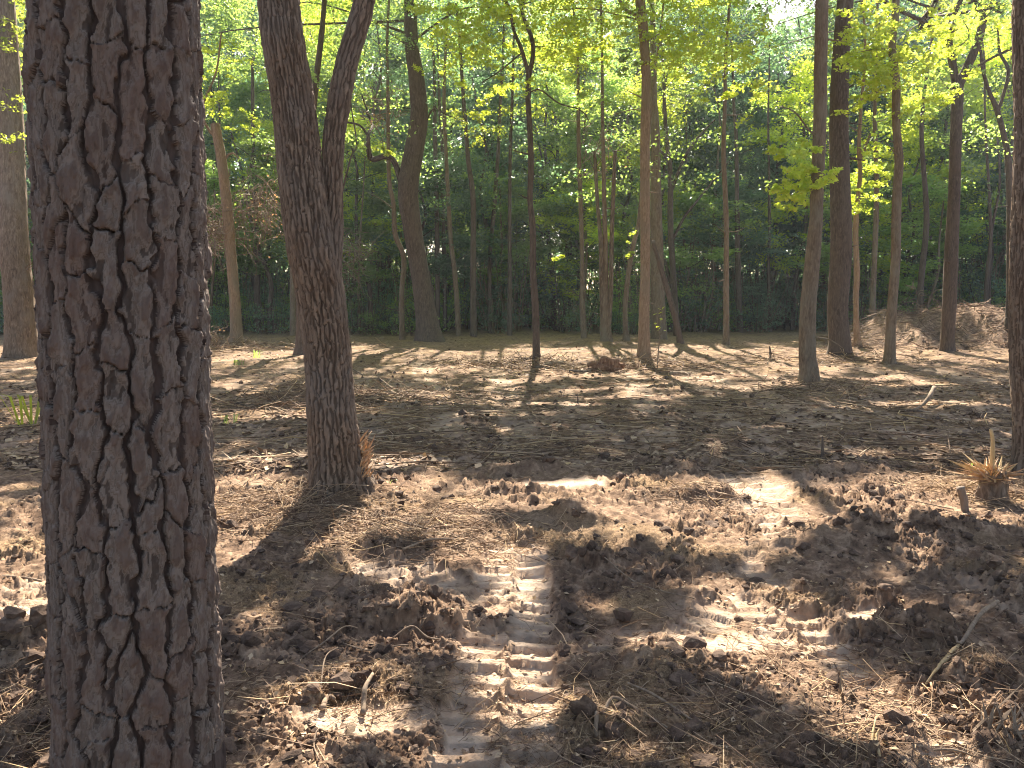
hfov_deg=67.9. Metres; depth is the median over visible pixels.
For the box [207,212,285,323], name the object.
shrub
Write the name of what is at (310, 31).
wood tree
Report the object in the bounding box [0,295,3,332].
shrub
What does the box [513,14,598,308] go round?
wood tree
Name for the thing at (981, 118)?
wood tree
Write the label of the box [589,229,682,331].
shrub
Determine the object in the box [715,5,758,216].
wood tree
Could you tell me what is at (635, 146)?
wood tree
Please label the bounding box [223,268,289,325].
shrub
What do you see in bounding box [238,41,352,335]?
hidden tree
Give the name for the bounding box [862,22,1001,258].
wood tree
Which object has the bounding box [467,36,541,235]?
wood tree
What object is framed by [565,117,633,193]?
foliage
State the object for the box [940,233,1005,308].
shrub
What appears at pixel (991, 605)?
fallen branch
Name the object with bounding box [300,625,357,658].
twig
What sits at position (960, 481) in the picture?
straw heap
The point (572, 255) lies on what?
shrub
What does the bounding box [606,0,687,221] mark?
wood tree
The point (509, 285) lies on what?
slim tree
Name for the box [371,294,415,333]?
shrub
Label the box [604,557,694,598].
twig
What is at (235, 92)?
wood tree
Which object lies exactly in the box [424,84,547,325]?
wood tree
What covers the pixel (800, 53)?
wood tree
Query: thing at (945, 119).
wood tree
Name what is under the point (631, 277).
shrub
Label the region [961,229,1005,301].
shrub
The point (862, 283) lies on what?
shrub
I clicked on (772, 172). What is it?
wood tree
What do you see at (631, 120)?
wood tree
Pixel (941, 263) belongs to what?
shrub
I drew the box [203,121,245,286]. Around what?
wood tree
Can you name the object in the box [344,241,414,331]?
shrub
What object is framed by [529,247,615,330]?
shrub
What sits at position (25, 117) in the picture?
wood tree
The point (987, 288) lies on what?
twin tree
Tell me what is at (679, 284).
shrub
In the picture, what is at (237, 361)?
grass tuft
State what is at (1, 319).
shrub
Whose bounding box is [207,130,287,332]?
wood tree
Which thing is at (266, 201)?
wood tree
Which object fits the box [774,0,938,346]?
thin tree
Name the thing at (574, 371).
log
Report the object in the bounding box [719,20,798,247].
wood tree
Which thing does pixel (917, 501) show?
long root
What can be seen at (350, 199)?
wood tree
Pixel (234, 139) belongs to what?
wood tree
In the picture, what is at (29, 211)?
wood tree
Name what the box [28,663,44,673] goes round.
twig
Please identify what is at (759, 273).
shrub
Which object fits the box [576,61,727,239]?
wood tree
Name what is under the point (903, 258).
shrub
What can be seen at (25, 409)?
grass tuft
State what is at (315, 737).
twig
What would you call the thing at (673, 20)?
wood tree
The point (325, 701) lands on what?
root chunk
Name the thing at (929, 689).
split wood
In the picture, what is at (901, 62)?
wood tree
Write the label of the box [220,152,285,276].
dead brush
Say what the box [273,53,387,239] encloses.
wood tree
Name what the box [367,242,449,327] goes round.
shrub
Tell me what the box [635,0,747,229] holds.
wood tree
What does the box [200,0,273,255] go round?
wood tree
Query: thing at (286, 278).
shrub
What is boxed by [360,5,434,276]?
wood tree
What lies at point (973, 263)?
shrub
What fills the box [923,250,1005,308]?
shrub
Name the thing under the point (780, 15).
sky
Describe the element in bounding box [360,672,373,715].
root chunk
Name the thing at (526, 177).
wood tree
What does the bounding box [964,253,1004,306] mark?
shrub
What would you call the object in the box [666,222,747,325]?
shrub
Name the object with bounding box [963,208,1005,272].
wood tree
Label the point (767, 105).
slim tree
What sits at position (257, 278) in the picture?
slim tree
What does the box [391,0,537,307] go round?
wood tree
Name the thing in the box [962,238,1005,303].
shrub
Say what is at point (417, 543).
fallen branch
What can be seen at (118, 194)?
pine
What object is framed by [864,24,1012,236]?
wood tree
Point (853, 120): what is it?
wood tree
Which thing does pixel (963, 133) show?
wood tree
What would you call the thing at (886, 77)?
wavy tree
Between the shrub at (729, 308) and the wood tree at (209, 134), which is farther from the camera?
the wood tree at (209, 134)
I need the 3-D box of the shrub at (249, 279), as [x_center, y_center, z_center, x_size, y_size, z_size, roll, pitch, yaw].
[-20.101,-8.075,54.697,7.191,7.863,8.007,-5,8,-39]
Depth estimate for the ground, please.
4.74 m
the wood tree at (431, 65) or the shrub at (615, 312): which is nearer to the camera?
the shrub at (615, 312)
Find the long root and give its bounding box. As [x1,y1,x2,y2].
[858,499,953,509]
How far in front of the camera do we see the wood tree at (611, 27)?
79.18 m
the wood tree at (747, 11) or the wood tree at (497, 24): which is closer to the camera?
the wood tree at (497, 24)
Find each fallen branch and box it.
[2,575,44,581]
[381,515,469,541]
[402,538,460,549]
[627,682,691,719]
[911,386,935,409]
[954,600,999,644]
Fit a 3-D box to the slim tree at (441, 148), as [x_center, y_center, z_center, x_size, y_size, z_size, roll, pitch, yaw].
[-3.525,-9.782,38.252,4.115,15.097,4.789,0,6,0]
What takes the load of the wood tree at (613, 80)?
on the ground
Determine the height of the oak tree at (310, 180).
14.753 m
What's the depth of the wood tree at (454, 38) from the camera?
68.82 m
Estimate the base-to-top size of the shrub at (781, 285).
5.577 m
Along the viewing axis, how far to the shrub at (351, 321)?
35.39 m
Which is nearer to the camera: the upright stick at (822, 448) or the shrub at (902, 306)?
the upright stick at (822, 448)
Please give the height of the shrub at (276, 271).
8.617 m
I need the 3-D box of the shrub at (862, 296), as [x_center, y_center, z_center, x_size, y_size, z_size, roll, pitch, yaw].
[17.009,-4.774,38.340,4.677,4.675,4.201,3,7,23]
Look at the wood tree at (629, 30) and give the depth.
52.50 m
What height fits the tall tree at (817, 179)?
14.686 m
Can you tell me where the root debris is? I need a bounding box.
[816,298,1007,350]
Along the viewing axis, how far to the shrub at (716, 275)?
55.92 m
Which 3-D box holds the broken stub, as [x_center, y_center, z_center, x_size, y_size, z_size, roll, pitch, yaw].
[3.434,0.918,5.789,0.113,0.286,0.066,0,6,0]
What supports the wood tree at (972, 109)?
on the ground
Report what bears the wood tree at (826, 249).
on the ground
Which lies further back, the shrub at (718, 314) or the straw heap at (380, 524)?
the shrub at (718, 314)
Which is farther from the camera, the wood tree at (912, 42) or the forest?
the forest
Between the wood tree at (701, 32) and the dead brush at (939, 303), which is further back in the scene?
the wood tree at (701, 32)
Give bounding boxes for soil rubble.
[0,346,1023,767]
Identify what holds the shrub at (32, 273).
on the ground
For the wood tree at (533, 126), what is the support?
on the ground
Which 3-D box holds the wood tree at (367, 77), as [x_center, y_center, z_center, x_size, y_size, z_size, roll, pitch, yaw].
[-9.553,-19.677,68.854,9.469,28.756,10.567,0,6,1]
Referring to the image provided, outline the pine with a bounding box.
[21,0,225,767]
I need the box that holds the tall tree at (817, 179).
[765,0,846,383]
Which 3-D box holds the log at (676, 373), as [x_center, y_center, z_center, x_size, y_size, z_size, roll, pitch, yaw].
[3.548,-0.216,16.153,0.512,0.139,0.226,-2,7,-21]
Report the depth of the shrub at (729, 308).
40.33 m
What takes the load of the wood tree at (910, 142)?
on the ground
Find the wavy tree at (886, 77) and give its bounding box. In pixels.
[812,0,1010,363]
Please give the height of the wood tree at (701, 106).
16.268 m
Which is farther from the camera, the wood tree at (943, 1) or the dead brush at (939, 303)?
the wood tree at (943, 1)
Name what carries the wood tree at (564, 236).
on the ground
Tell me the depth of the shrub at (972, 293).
37.21 m
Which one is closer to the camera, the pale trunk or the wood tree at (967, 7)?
the pale trunk
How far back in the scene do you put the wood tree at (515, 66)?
66.91 m
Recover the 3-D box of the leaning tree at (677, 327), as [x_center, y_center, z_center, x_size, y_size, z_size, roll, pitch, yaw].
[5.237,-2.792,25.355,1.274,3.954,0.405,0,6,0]
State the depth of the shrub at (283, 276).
55.36 m
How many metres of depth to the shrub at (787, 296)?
39.99 m
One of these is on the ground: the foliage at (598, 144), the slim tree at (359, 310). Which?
the slim tree at (359, 310)
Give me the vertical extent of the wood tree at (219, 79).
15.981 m
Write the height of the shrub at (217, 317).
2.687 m
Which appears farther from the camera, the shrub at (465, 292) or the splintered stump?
the shrub at (465, 292)
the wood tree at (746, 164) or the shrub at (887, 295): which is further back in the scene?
the wood tree at (746, 164)
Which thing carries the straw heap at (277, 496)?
on the ground
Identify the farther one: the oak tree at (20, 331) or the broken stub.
the oak tree at (20, 331)
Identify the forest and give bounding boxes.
[16,0,1005,313]
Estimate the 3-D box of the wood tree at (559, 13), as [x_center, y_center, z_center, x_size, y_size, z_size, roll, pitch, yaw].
[4.639,-15.799,57.350,9.469,23.314,10.567,-1,6,-10]
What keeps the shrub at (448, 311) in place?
on the ground
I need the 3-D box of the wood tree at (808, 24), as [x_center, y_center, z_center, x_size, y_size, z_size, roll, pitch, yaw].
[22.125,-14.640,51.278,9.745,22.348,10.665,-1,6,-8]
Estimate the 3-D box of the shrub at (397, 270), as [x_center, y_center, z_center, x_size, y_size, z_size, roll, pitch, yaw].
[-5.252,-7.411,44.609,8.766,8.807,8.516,-3,7,-29]
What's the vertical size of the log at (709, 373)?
0.175 m
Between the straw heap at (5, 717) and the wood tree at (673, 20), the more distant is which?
the wood tree at (673, 20)
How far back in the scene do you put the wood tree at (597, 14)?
78.64 m
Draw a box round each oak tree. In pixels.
[0,0,235,357]
[257,0,377,497]
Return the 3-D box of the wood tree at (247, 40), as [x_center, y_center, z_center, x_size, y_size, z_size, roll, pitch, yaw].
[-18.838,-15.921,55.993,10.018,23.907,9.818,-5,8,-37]
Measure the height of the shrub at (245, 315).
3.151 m
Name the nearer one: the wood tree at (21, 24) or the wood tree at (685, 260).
the wood tree at (685, 260)
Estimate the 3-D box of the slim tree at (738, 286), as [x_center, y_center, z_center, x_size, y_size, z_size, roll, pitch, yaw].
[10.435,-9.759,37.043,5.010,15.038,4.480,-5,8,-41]
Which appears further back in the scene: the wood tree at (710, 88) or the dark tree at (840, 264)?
the wood tree at (710, 88)
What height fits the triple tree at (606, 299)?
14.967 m
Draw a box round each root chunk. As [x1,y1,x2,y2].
[319,693,335,710]
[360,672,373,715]
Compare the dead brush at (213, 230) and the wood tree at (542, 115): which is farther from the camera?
the wood tree at (542, 115)
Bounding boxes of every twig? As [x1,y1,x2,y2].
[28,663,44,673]
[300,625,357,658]
[313,727,347,760]
[318,647,337,705]
[343,637,455,650]
[392,625,455,639]
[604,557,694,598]
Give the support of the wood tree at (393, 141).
on the ground
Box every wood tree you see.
[0,189,32,298]
[15,0,26,42]
[16,11,30,216]
[17,20,25,131]
[19,51,30,218]
[21,76,32,256]
[23,99,32,243]
[25,151,31,245]
[200,0,256,176]
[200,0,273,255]
[201,6,264,278]
[201,52,237,222]
[202,45,274,264]
[202,52,267,326]
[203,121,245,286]
[205,0,278,316]
[205,159,277,330]
[206,119,286,327]
[206,122,243,192]
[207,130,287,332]
[209,57,282,303]
[210,0,279,244]
[218,31,382,206]
[219,25,330,272]
[227,0,271,177]
[227,119,371,259]
[246,4,364,243]
[255,0,378,239]
[258,0,372,192]
[264,108,404,328]
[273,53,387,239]
[302,1,371,157]
[316,21,423,309]
[322,24,372,248]
[335,16,477,325]
[342,132,406,331]
[343,0,458,293]
[343,14,461,290]
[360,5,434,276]
[363,6,439,243]
[363,152,513,302]
[368,0,490,221]
[375,95,502,306]
[376,0,456,245]
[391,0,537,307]
[391,48,480,266]
[396,70,490,298]
[399,0,481,145]
[422,0,544,266]
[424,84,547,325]
[430,44,559,269]
[446,55,574,329]
[453,23,570,206]
[453,170,579,329]
[465,57,563,325]
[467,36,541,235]
[472,4,541,182]
[475,33,581,255]
[486,71,622,328]
[490,0,556,232]
[496,30,624,321]
[508,0,575,233]
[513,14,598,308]
[516,7,650,308]
[518,84,639,302]
[527,25,639,324]
[527,172,639,331]
[550,0,607,187]
[557,41,640,300]
[558,9,624,260]
[564,48,720,315]
[570,0,690,259]
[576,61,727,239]
[584,95,712,269]
[589,0,633,182]
[590,0,693,275]
[597,1,663,264]
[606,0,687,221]
[609,53,708,217]
[609,174,778,331]
[616,0,730,277]
[616,37,780,326]
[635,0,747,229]
[660,65,798,328]
[663,0,780,291]
[663,58,728,275]
[663,169,806,330]
[666,57,756,322]
[667,0,808,301]
[675,24,809,327]
[687,3,757,240]
[696,99,789,309]
[710,70,800,281]
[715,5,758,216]
[716,76,807,287]
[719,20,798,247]
[721,75,830,325]
[721,80,829,301]
[738,48,878,329]
[744,1,870,244]
[749,25,905,319]
[760,84,890,300]
[765,0,885,225]
[780,174,934,326]
[795,59,937,262]
[810,2,951,321]
[822,0,887,279]
[849,0,975,295]
[850,65,1003,307]
[852,173,1005,308]
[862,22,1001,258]
[864,0,974,238]
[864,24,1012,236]
[866,84,993,305]
[881,21,982,255]
[900,0,1012,199]
[911,0,1008,263]
[912,38,1012,266]
[913,172,1005,289]
[919,0,1010,267]
[938,0,1011,237]
[939,2,1013,289]
[946,0,1011,263]
[961,53,1013,245]
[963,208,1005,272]
[968,97,1013,302]
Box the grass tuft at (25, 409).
[0,394,39,425]
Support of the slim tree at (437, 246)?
on the ground
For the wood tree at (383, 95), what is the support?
on the ground
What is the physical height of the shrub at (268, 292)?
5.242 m
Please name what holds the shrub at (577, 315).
on the ground
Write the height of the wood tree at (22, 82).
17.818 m
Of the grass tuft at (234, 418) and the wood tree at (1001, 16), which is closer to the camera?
the grass tuft at (234, 418)
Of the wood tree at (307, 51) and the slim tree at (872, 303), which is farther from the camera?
the wood tree at (307, 51)
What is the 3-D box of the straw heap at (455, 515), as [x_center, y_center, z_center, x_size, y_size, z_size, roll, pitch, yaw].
[-0.270,0.990,5.476,1.840,0.224,1.400,0,6,0]
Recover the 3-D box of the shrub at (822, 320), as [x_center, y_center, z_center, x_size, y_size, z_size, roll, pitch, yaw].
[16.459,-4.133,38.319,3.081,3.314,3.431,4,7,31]
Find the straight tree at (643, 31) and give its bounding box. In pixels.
[496,0,782,359]
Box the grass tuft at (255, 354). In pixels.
[253,350,260,357]
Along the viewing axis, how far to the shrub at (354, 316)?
36.32 m
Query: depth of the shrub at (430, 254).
48.56 m
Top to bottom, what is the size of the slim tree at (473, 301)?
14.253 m
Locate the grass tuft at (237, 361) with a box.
[234,359,244,364]
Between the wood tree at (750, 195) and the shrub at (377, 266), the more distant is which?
the shrub at (377, 266)
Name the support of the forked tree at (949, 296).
on the ground
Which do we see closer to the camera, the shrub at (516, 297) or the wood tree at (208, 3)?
the shrub at (516, 297)
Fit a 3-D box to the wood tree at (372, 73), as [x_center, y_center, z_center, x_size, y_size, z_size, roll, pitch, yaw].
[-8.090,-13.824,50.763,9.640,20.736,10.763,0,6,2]
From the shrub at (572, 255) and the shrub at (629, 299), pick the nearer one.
the shrub at (629, 299)
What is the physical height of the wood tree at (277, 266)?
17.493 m
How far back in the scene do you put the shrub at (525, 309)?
44.15 m
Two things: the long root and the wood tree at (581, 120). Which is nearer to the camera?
the long root
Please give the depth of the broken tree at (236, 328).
26.39 m
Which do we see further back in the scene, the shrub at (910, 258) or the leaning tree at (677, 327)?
the shrub at (910, 258)
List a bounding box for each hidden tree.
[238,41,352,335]
[261,0,415,354]
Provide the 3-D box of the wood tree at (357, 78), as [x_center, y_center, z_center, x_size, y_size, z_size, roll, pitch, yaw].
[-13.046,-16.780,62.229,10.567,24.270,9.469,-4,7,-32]
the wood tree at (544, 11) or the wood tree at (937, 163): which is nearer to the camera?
the wood tree at (937, 163)
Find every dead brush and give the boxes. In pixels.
[206,191,268,274]
[209,322,229,349]
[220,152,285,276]
[342,228,377,305]
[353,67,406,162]
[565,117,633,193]
[897,279,941,316]
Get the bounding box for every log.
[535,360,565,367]
[569,369,590,373]
[586,356,624,371]
[669,371,690,375]
[700,371,723,375]
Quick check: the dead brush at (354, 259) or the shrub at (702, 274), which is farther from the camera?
the shrub at (702, 274)
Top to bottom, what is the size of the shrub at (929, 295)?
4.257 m
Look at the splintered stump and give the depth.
6.11 m
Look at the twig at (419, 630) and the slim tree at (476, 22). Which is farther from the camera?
the slim tree at (476, 22)
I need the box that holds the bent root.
[594,696,667,736]
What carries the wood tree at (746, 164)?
on the ground
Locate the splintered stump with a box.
[940,429,1023,503]
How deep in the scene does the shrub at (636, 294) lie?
40.15 m
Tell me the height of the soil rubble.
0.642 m
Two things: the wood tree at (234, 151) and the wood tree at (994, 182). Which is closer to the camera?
the wood tree at (994, 182)
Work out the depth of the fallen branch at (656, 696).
3.03 m
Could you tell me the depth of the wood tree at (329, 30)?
70.03 m
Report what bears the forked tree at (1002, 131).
on the ground
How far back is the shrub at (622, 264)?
48.74 m
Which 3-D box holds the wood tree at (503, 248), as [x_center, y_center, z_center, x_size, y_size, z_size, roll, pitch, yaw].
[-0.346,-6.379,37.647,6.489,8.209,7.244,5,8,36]
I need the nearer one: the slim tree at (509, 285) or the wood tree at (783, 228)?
the slim tree at (509, 285)
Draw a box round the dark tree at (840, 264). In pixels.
[613,0,866,355]
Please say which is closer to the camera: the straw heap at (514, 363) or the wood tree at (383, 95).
the straw heap at (514, 363)
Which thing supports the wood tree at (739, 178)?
on the ground
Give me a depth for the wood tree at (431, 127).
56.90 m
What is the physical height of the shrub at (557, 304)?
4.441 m
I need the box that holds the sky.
[22,0,916,295]
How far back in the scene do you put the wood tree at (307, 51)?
49.97 m
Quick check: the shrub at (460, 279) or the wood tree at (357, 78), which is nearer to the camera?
the shrub at (460, 279)
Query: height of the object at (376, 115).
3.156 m
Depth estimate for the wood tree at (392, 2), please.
52.29 m
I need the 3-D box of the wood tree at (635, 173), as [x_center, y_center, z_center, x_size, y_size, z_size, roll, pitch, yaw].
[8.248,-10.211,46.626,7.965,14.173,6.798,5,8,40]
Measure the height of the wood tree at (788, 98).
14.509 m
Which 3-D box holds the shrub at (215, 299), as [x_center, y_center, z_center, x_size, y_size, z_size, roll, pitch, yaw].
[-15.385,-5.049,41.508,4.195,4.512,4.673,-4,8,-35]
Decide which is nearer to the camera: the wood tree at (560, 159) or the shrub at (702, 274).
the shrub at (702, 274)
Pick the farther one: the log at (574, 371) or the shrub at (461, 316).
the shrub at (461, 316)
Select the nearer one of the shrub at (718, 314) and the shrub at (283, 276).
the shrub at (718, 314)
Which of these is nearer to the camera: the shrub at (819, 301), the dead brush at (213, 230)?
the dead brush at (213, 230)
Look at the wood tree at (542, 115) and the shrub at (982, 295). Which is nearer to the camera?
the shrub at (982, 295)
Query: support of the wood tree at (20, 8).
on the ground
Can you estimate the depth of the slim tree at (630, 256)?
28.20 m
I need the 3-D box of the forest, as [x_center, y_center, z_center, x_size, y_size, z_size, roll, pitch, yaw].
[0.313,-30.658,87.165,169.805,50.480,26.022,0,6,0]
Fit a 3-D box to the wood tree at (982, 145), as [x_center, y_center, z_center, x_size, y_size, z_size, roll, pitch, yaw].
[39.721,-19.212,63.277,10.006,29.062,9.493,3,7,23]
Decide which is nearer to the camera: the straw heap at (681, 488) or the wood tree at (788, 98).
the straw heap at (681, 488)
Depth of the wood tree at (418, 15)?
59.59 m
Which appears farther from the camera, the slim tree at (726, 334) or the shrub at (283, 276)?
the shrub at (283, 276)
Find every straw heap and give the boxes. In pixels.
[0,649,305,767]
[210,370,453,424]
[211,335,385,355]
[214,470,481,550]
[215,378,549,419]
[225,484,579,591]
[332,495,606,559]
[392,349,664,375]
[544,349,752,374]
[597,469,779,529]
[683,371,1005,407]
[707,346,993,366]
[810,457,1023,514]
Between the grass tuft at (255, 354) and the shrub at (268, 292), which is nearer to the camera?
the grass tuft at (255, 354)
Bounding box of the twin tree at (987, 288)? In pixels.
[907,0,1008,305]
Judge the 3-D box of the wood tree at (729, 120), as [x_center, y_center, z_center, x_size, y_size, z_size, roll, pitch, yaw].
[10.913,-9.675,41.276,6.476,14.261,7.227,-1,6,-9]
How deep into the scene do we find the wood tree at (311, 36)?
54.86 m
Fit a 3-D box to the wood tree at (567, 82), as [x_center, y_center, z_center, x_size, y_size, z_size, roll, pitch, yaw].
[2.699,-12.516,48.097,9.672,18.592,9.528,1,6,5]
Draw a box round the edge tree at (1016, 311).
[1008,0,1023,472]
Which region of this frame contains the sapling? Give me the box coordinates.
[652,306,666,365]
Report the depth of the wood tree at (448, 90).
46.14 m
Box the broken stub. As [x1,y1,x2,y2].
[956,486,968,511]
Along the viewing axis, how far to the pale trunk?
30.38 m
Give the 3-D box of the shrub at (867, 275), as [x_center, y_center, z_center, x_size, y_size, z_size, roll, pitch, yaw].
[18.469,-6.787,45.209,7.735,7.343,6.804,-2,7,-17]
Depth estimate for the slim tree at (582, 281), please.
30.49 m
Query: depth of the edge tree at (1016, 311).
6.79 m
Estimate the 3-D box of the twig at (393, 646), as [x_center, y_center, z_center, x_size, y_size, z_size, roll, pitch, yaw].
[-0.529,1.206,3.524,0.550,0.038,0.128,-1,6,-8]
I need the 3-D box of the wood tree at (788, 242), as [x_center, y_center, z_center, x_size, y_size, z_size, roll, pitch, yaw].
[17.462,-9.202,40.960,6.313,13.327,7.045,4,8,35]
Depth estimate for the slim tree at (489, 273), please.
35.42 m
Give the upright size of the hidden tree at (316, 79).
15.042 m
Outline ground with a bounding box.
[0,304,1023,767]
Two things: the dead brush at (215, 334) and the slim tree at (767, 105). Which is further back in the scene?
the slim tree at (767, 105)
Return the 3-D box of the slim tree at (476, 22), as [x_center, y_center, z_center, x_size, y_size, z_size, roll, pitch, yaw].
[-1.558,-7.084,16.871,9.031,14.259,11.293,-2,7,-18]
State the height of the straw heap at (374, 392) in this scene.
0.431 m
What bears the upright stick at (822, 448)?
on the ground
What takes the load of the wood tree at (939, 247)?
on the ground
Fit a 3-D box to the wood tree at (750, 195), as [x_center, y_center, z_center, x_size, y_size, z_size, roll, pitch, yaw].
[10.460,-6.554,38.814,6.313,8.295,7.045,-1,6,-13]
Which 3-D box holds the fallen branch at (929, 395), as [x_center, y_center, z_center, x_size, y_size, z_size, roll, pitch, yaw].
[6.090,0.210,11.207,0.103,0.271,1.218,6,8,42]
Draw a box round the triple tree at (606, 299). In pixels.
[536,0,650,341]
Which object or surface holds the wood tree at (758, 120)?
on the ground
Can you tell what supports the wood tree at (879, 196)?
on the ground
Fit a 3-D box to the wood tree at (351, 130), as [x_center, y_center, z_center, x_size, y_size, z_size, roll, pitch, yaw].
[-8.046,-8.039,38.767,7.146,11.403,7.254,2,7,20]
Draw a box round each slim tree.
[211,56,275,332]
[326,0,465,339]
[343,152,401,333]
[381,29,478,323]
[395,26,476,331]
[406,0,510,335]
[406,0,611,358]
[419,3,526,336]
[458,21,547,332]
[460,1,568,335]
[511,0,629,338]
[569,0,707,340]
[653,0,793,344]
[678,28,783,332]
[702,43,813,331]
[788,0,887,318]
[866,27,985,313]
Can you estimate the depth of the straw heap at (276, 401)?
11.23 m
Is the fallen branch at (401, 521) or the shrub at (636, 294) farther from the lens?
the shrub at (636, 294)
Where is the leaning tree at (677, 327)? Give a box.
[651,240,684,343]
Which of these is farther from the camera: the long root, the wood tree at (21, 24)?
the wood tree at (21, 24)
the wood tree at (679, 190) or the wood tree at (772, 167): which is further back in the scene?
the wood tree at (679, 190)
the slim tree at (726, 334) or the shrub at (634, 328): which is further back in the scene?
the shrub at (634, 328)
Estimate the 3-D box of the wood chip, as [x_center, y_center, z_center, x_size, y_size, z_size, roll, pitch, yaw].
[-0.602,1.297,2.825,0.048,0.060,0.095,0,6,0]
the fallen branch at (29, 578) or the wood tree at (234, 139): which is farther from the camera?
the wood tree at (234, 139)
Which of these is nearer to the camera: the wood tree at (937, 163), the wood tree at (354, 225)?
the wood tree at (354, 225)
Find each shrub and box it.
[0,239,34,324]
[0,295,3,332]
[0,300,3,331]
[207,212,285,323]
[207,284,229,333]
[208,228,261,293]
[208,265,266,327]
[208,278,266,331]
[209,228,289,315]
[209,250,282,315]
[209,255,288,328]
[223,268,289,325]
[226,269,289,320]
[227,233,289,290]
[264,255,289,320]
[274,254,350,292]
[275,212,388,323]
[342,248,393,318]
[344,195,459,324]
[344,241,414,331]
[345,226,398,292]
[346,286,368,332]
[347,294,365,333]
[348,186,486,326]
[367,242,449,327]
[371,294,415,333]
[385,255,466,331]
[399,256,469,328]
[405,216,526,326]
[440,287,486,329]
[447,192,579,327]
[452,194,588,320]
[462,258,547,325]
[480,224,588,322]
[524,248,614,332]
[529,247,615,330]
[558,289,620,334]
[561,227,639,322]
[568,247,650,328]
[570,231,690,322]
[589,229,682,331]
[597,261,669,332]
[611,290,638,333]
[614,297,650,334]
[615,248,678,320]
[616,231,712,331]
[616,287,650,333]
[621,242,708,316]
[663,184,772,324]
[665,265,734,331]
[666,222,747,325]
[666,239,745,331]
[679,258,753,291]
[697,230,786,322]
[700,272,761,330]
[742,265,789,301]
[742,267,827,329]
[748,193,930,327]
[749,241,826,326]
[775,221,883,321]
[777,183,942,312]
[784,192,944,322]
[790,278,827,332]
[798,251,888,330]
[816,271,866,330]
[849,263,928,324]
[850,188,996,308]
[859,244,931,319]
[862,239,970,310]
[890,211,972,290]
[898,231,1005,309]
[907,267,968,313]
[915,251,1005,310]
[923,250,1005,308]
[925,275,996,308]
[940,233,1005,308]
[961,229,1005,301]
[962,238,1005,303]
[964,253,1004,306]
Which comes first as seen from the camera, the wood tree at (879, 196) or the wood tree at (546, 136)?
the wood tree at (546, 136)
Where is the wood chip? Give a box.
[345,722,355,739]
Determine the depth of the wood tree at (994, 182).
37.78 m
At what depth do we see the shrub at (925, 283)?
40.39 m
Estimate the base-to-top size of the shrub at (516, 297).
8.391 m
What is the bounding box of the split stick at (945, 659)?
[923,644,959,686]
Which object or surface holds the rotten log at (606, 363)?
on the ground
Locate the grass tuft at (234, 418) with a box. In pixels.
[222,413,238,423]
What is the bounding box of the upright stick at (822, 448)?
[820,436,823,456]
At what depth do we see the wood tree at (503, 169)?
59.84 m
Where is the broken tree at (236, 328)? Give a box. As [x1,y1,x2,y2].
[201,32,261,341]
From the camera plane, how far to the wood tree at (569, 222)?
38.17 m
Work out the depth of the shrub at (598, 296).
40.80 m
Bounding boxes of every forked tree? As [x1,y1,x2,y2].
[702,0,1011,351]
[883,0,1013,331]
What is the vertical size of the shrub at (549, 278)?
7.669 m
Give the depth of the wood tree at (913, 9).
48.12 m
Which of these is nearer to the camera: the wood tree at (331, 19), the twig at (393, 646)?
the twig at (393, 646)
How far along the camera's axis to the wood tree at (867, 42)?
72.00 m
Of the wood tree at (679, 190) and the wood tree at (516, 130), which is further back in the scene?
the wood tree at (679, 190)
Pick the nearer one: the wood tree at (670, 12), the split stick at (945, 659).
the split stick at (945, 659)
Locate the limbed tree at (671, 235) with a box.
[604,39,732,335]
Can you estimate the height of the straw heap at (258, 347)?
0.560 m
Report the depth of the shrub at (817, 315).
37.56 m
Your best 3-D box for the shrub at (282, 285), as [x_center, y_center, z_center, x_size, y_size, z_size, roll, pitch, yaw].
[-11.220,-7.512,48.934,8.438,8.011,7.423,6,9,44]
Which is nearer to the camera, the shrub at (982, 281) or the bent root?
the bent root
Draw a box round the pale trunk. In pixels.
[583,0,711,339]
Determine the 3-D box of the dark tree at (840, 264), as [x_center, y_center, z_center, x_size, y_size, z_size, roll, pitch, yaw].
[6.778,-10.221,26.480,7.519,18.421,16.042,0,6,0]
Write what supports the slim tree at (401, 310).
on the ground
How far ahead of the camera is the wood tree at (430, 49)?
62.29 m
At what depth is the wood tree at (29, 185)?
39.64 m
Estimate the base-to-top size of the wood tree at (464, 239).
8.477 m
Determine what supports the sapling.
on the ground
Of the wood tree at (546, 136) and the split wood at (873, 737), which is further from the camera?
the wood tree at (546, 136)
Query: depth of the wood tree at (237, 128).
57.12 m
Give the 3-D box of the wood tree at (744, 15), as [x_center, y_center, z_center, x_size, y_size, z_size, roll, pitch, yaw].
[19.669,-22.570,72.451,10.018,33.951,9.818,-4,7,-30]
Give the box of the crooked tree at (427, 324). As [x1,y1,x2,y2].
[200,0,707,341]
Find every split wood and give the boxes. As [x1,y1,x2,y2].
[839,671,860,700]
[869,717,880,755]
[922,682,945,697]
[928,740,987,763]
[957,683,1023,745]
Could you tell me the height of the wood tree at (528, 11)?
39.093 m
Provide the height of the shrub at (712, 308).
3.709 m
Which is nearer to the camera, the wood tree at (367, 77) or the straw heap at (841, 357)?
the straw heap at (841, 357)

